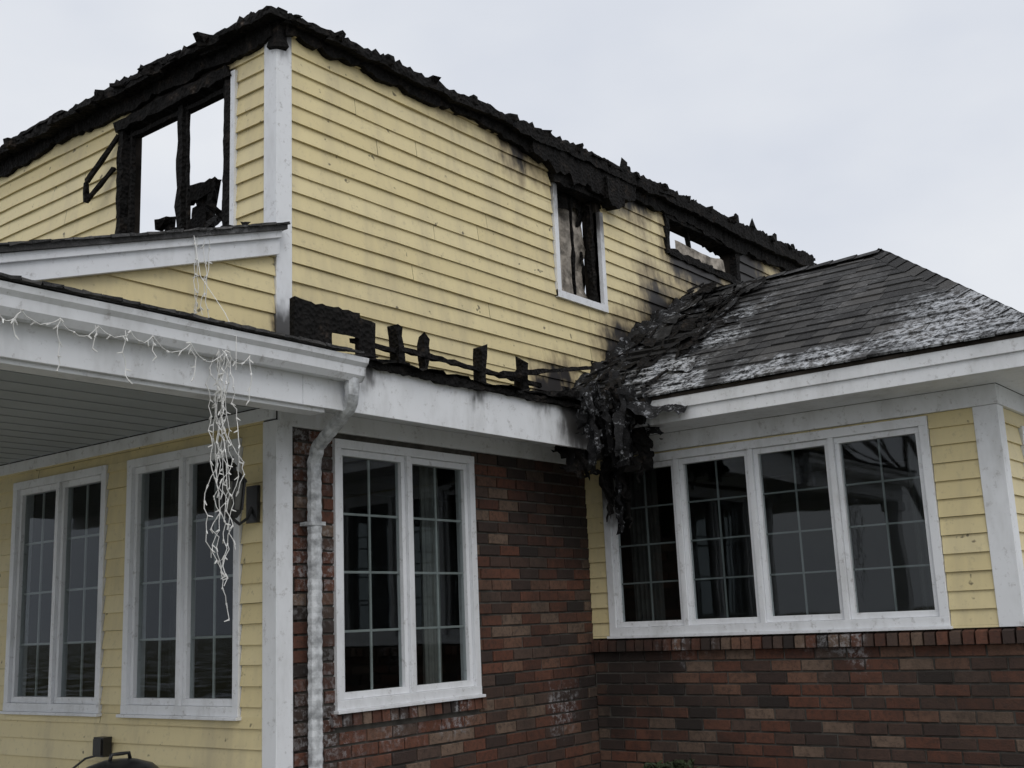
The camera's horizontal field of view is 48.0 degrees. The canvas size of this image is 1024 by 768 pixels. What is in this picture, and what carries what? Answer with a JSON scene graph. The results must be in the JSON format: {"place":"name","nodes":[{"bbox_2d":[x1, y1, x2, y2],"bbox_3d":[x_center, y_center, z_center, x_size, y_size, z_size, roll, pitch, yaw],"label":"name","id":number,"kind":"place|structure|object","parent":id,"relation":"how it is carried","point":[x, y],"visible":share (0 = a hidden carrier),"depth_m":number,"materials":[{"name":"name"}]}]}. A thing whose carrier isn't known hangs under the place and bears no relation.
{"place":"outdoors","nodes":[
{"label":"outdoors","id":0,"kind":"place"},
{"bbox_2d":[86,751,158,767],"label":"kettle grill","id":1,"kind":"object","parent":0,"point":[128,762],"visible":1,"depth_m":5.80,"materials":[{"name":"black metal"}]},
{"bbox_2d":[0,230,281,280],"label":"porch rake board","id":2,"kind":"object","parent":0,"point":[53,264],"visible":1,"depth_m":5.60,"materials":[{"name":"white wood"}]},
{"bbox_2d":[46,256,275,331],"bbox_3d":[-1.937,-0.600,5.569,0.039,0.690,2.049,-11,-15,37],"label":"porch gable siding","id":3,"kind":"object","parent":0,"point":[242,291],"visible":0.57,"depth_m":5.98,"materials":[{"name":"yellow wood"}]},
{"bbox_2d":[154,177,221,230],"bbox_3d":[-2.123,-1.022,7.349,0.607,0.540,0.226,-11,-15,37],"label":"burned armchair frame","id":4,"kind":"object","parent":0,"point":[202,194],"visible":0.41,"depth_m":7.32,"materials":[{"name":"black wood"}]},
{"bbox_2d":[0,0,1023,312],"label":"sky","id":5,"kind":"structure","parent":0,"point":[840,128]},
{"label":"ground","id":6,"kind":"structure","parent":0,"visible":0},
{"bbox_2d":[0,81,730,767],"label":"wall sheathing","id":7,"kind":"object","parent":6,"relation":"on","point":[584,201],"depth_m":7.63,"materials":[{"name":"black wood"}]},
{"bbox_2d":[0,465,108,716],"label":"window porch","id":8,"kind":"object","parent":7,"relation":"attached to","point":[56,701],"depth_m":7.38,"materials":[{"name":"white wood"}]},
{"bbox_2d":[0,421,263,767],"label":"porch siding","id":9,"kind":"object","parent":7,"relation":"attached to","point":[38,741],"visible":0.94,"depth_m":6.78,"materials":[{"name":"yellow wood"}]},
{"bbox_2d":[72,736,111,767],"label":"wall outlet","id":10,"kind":"object","parent":9,"relation":"attached to","point":[102,746],"depth_m":6.71,"materials":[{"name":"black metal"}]},
{"bbox_2d":[116,438,242,720],"bbox_3d":[-1.863,1.127,6.570,1.094,1.508,0.148,-11,-15,37],"label":"window porch","id":11,"kind":"object","parent":9,"relation":"attached to","point":[184,703],"depth_m":6.60,"materials":[{"name":"white wood"}]},
{"bbox_2d":[217,461,259,525],"bbox_3d":[-1.468,0.581,6.138,0.147,0.348,0.237,-11,-15,37],"label":"wall lantern","id":12,"kind":"object","parent":9,"relation":"attached to","point":[253,504],"depth_m":6.10,"materials":[{"name":"black metal"}]},
{"bbox_2d":[0,47,263,242],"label":"siding end wall","id":13,"kind":"structure","parent":7,"relation":"attached to","point":[41,197],"depth_m":7.75,"materials":[{"name":"yellow wood"}]},
{"bbox_2d":[83,65,237,233],"bbox_3d":[-2.129,-1.223,7.228,1.409,1.195,0.421,-11,-15,37],"label":"burned window opening","id":14,"kind":"object","parent":7,"relation":"attached to","point":[181,104],"visible":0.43,"depth_m":7.14,"materials":[{"name":"black wood"}]},
{"bbox_2d":[0,6,815,270],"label":"burned roof edge","id":15,"kind":"object","parent":7,"relation":"on","point":[613,186],"visible":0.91,"depth_m":7.90,"materials":[{"name":"black wood"}]},
{"bbox_2d":[547,173,608,312],"bbox_3d":[0.446,-0.968,9.140,0.570,1.266,1.181,-11,-15,37],"label":"tall burned window","id":16,"kind":"structure","parent":7,"relation":"attached to","point":[567,215],"depth_m":9.02,"materials":[{"name":"wood"}]},
{"bbox_2d":[662,214,740,283],"bbox_3d":[1.727,-1.224,10.528,0.134,0.424,1.395,-11,-15,37],"label":"short burned window","id":17,"kind":"structure","parent":7,"relation":"attached to","point":[687,254],"depth_m":10.43,"materials":[{"name":"black wood"}]},
{"bbox_2d":[27,386,972,767],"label":"interior rooms","id":18,"kind":"object","parent":6,"relation":"on","point":[869,542],"visible":0.28,"depth_m":10.45,"materials":[{"name":"paint"}]},
{"bbox_2d":[145,473,150,696],"bbox_3d":[-2.718,1.385,7.567,1.060,1.640,0.056,-11,-15,37],"label":"curtain","id":19,"kind":"object","parent":18,"relation":"hanging from","point":[147,610],"depth_m":7.22,"materials":[{"name":"fabric"}]},
{"bbox_2d":[168,468,178,697],"bbox_3d":[-1.692,1.179,6.779,1.030,1.640,0.058,-11,-15,37],"label":"curtain","id":20,"kind":"object","parent":18,"relation":"hanging from","point":[173,573],"visible":0.06,"depth_m":7.07,"materials":[{"name":"fabric"}]},
{"bbox_2d":[419,466,441,683],"bbox_3d":[-0.847,1.193,7.016,0.054,1.640,1.180,-11,-15,37],"label":"curtain","id":21,"kind":"object","parent":18,"relation":"hanging from","point":[429,601],"depth_m":7.40,"materials":[{"name":"fabric"}]},
{"bbox_2d":[627,435,934,621],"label":"curtains","id":22,"kind":"object","parent":18,"relation":"hanging from","point":[640,563],"depth_m":8.34,"materials":[{"name":"fabric"}]},
{"bbox_2d":[0,37,1023,767],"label":"trim boards","id":23,"kind":"object","parent":6,"relation":"on","point":[406,409],"depth_m":6.56,"materials":[{"name":"white wood"}]},
{"bbox_2d":[0,236,252,621],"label":"icicle lights","id":24,"kind":"object","parent":23,"relation":"attached to","point":[223,399],"visible":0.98,"depth_m":5.25,"materials":[{"name":"white plastic"}]},
{"bbox_2d":[0,369,257,464],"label":"porch ceiling","id":25,"kind":"structure","parent":23,"relation":"attached to","point":[40,416],"depth_m":6.27,"materials":[{"name":"paint"}]},
{"bbox_2d":[0,221,289,252],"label":"porch roof","id":26,"kind":"structure","parent":23,"relation":"attached to","point":[43,244],"depth_m":5.58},
{"bbox_2d":[0,280,368,382],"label":"gutter","id":27,"kind":"object","parent":23,"relation":"attached to","point":[74,313],"visible":0.95,"depth_m":5.13,"materials":[{"name":"white metal"}]},
{"bbox_2d":[0,272,363,353],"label":"pent roof shingles","id":28,"kind":"object","parent":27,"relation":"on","point":[54,287],"visible":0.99,"depth_m":5.09,"materials":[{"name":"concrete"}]},
{"bbox_2d":[300,377,359,767],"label":"downspout","id":29,"kind":"object","parent":23,"relation":"attached to","point":[314,524],"visible":1,"depth_m":6.10,"materials":[{"name":"metal"}]},
{"bbox_2d":[290,296,601,412],"bbox_3d":[-0.307,-0.069,7.138,0.544,0.392,2.877,-11,-15,37],"label":"charred eave framing","id":30,"kind":"object","parent":23,"relation":"on","point":[318,322],"visible":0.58,"depth_m":6.61,"materials":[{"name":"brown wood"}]},
{"bbox_2d":[292,36,787,391],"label":"wall siding","id":31,"kind":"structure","parent":23,"relation":"attached to","point":[366,219],"depth_m":7.59,"materials":[{"name":"yellow wood"}]},
{"bbox_2d":[550,276,766,534],"bbox_3d":[1.207,0.003,8.652,1.319,2.362,2.782,-11,-15,37],"label":"collapsed roofing","id":32,"kind":"object","parent":23,"relation":"on","point":[625,406],"visible":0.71,"depth_m":7.88,"materials":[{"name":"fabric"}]},
{"bbox_2d":[297,428,1023,767],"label":"brick wall backing","id":33,"kind":"object","parent":6,"relation":"on","point":[338,730],"visible":0.27,"depth_m":7.27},
{"bbox_2d":[331,438,485,714],"bbox_3d":[-0.634,1.135,6.856,0.148,1.508,1.244,-11,-15,37],"label":"window frame","id":34,"kind":"structure","parent":33,"relation":"attached to","point":[408,691],"depth_m":6.84,"materials":[{"name":"white wood"}]},
{"bbox_2d":[292,428,1023,767],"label":"brick facing","id":35,"kind":"object","parent":33,"relation":"attached to","point":[933,642],"visible":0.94,"depth_m":7.31,"materials":[{"name":"brown brick"}]},
{"bbox_2d":[643,758,702,767],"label":"shrub","id":36,"kind":"object","parent":6,"relation":"on","point":[678,764],"visible":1,"depth_m":6.92,"materials":[{"name":"green plant"}]},
{"bbox_2d":[593,407,1023,639],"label":"wing wall sheathing","id":37,"kind":"object","parent":6,"relation":"on","point":[853,632],"visible":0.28,"depth_m":6.97,"materials":[{"name":"wood"}]},
{"bbox_2d":[600,416,953,638],"bbox_3d":[1.627,1.000,7.558,2.394,1.260,0.148,-11,-15,37],"label":"window frame","id":38,"kind":"structure","parent":37,"relation":"attached to","point":[850,618],"depth_m":7.44,"materials":[{"name":"white wood"}]},
{"bbox_2d":[584,408,1023,638],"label":"wing siding","id":39,"kind":"object","parent":37,"relation":"attached to","point":[971,596],"visible":0.89,"depth_m":6.78,"materials":[{"name":"yellow wood"}]},
{"bbox_2d":[639,257,1023,401],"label":"wing roof deck","id":40,"kind":"structure","parent":37,"relation":"on","point":[874,359],"depth_m":6.96,"materials":[{"name":"wood"}]},
{"bbox_2d":[571,248,1023,398],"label":"wing roof shingles","id":41,"kind":"object","parent":40,"relation":"on","point":[816,315],"visible":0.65,"depth_m":7.75,"materials":[{"name":"grey asphalt"}]},
{"bbox_2d":[1018,426,1023,465],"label":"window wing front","id":42,"kind":"structure","parent":37,"relation":"attached to","point":[1021,430],"depth_m":7.03,"materials":[{"name":"glass"}]}
]}

